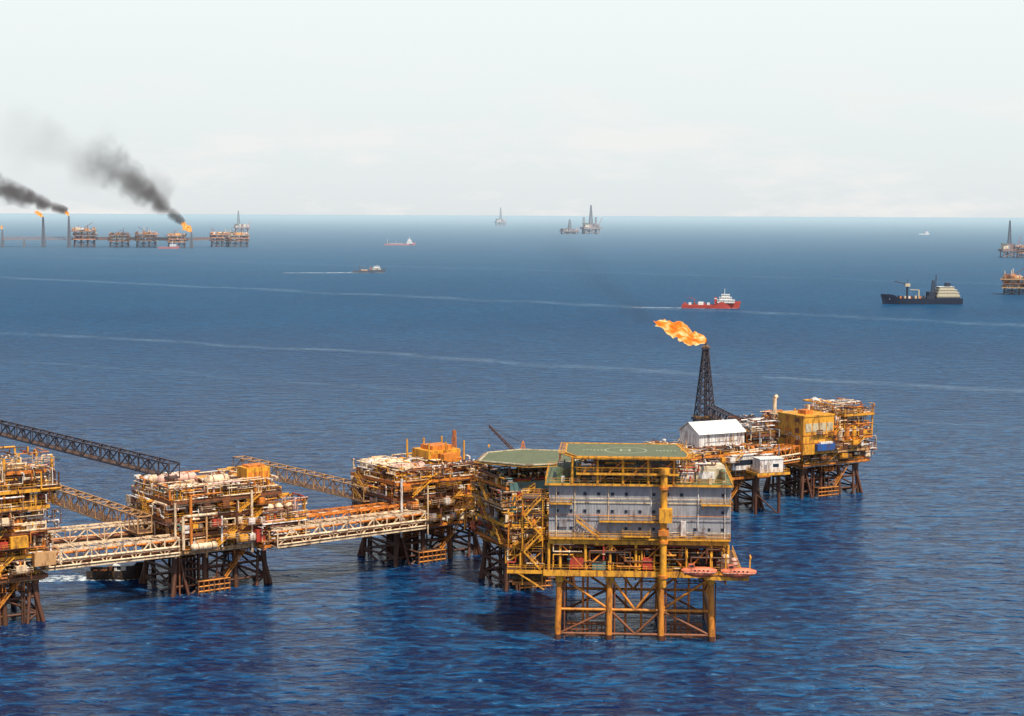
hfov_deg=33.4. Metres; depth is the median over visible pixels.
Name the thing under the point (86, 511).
truss bridge
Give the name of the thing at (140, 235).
distant platform
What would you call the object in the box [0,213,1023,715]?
sea
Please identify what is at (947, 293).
construction ship
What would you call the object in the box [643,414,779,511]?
compression platform
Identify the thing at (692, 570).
lifeboat
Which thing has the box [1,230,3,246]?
distant flare tower
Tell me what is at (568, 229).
drilling rig
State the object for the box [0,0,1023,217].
sky
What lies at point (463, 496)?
walkway bridge
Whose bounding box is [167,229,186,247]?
distant platform
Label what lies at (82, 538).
pipe bridge
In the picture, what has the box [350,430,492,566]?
oil platform
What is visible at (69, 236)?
distant flare tower
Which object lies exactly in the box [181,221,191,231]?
gas flame
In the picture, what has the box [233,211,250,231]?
drilling rig
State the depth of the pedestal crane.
451.11 m
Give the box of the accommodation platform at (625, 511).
[505,442,748,641]
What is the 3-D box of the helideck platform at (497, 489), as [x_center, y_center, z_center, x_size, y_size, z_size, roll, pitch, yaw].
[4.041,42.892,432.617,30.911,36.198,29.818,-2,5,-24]
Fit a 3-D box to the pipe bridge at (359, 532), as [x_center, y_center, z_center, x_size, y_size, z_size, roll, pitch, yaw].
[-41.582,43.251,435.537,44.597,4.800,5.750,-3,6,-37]
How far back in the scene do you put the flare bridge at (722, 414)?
627.85 m
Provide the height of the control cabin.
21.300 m
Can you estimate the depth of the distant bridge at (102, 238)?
4595.76 m
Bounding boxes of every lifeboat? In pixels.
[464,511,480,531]
[681,553,716,577]
[721,554,755,577]
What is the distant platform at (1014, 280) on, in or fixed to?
on the sea
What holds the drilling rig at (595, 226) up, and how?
on the sea
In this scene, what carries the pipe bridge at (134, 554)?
attached to the oil platform at (25, 487)
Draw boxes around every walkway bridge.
[454,494,478,508]
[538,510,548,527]
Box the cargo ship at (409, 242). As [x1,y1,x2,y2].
[384,237,415,245]
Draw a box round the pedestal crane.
[488,425,524,467]
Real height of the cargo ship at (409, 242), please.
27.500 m
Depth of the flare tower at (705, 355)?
648.06 m
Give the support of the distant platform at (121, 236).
on the sea
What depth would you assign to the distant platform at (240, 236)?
4691.48 m
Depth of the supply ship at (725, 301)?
1707.70 m
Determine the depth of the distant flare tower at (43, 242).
4565.79 m
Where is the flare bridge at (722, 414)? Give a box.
[706,405,770,442]
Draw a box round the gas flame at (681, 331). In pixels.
[654,319,706,345]
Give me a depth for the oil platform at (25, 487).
385.00 m
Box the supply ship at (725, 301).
[682,289,740,308]
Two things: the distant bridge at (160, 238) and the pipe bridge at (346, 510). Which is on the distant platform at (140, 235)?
the distant bridge at (160, 238)
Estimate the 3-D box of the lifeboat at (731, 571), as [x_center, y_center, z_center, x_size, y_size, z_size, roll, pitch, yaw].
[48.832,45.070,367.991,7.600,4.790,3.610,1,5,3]
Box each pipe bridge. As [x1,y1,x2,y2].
[38,534,179,570]
[41,519,154,546]
[267,509,426,547]
[277,502,413,526]
[771,443,800,463]
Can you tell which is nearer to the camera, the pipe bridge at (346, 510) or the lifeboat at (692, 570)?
the lifeboat at (692, 570)
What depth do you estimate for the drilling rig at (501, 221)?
14132.67 m
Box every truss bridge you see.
[0,419,179,478]
[45,483,152,533]
[233,456,370,501]
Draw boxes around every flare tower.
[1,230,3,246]
[41,217,45,246]
[67,216,71,246]
[189,232,193,247]
[691,340,715,421]
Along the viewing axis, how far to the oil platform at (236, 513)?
421.54 m
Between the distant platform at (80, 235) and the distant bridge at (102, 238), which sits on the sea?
the distant platform at (80, 235)
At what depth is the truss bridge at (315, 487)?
479.12 m
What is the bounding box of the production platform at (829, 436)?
[760,394,876,498]
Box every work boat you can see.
[158,241,178,248]
[353,261,385,272]
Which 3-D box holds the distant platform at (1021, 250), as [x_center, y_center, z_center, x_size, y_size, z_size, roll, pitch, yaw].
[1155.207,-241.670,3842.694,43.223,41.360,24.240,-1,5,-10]
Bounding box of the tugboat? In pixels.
[86,561,148,579]
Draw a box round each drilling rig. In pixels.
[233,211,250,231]
[494,207,506,225]
[559,219,579,233]
[580,205,601,233]
[998,220,1020,257]
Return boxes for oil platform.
[0,446,62,626]
[126,463,310,596]
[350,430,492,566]
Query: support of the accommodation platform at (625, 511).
in the sea
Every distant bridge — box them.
[2,237,71,239]
[96,237,112,239]
[152,237,170,240]
[185,237,211,240]
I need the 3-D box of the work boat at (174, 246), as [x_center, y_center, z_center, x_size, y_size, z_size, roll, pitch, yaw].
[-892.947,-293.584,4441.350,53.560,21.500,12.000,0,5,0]
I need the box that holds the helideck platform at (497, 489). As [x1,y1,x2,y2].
[471,449,587,590]
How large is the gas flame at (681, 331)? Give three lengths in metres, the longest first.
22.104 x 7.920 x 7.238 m
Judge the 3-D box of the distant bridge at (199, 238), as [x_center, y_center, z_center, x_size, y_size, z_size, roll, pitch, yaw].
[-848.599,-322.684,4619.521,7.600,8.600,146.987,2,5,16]
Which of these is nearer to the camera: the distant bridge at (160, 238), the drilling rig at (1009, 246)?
the drilling rig at (1009, 246)
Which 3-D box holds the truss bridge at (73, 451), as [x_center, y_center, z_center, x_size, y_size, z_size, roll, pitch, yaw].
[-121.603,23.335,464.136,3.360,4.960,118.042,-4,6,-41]
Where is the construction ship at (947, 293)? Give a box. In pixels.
[881,275,962,303]
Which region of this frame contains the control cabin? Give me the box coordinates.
[746,456,789,514]
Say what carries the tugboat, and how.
on the sea
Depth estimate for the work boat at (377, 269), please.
2694.24 m
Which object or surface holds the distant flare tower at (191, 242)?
in the sea
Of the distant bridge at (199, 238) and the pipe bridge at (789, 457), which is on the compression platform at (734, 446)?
the pipe bridge at (789, 457)
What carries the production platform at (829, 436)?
in the sea
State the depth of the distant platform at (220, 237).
4698.22 m
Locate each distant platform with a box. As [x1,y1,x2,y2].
[71,222,97,246]
[108,228,129,246]
[134,228,158,246]
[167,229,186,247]
[209,228,228,246]
[227,229,249,246]
[1000,268,1023,294]
[1014,243,1023,257]
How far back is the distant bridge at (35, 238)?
4564.78 m
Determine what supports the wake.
on the sea

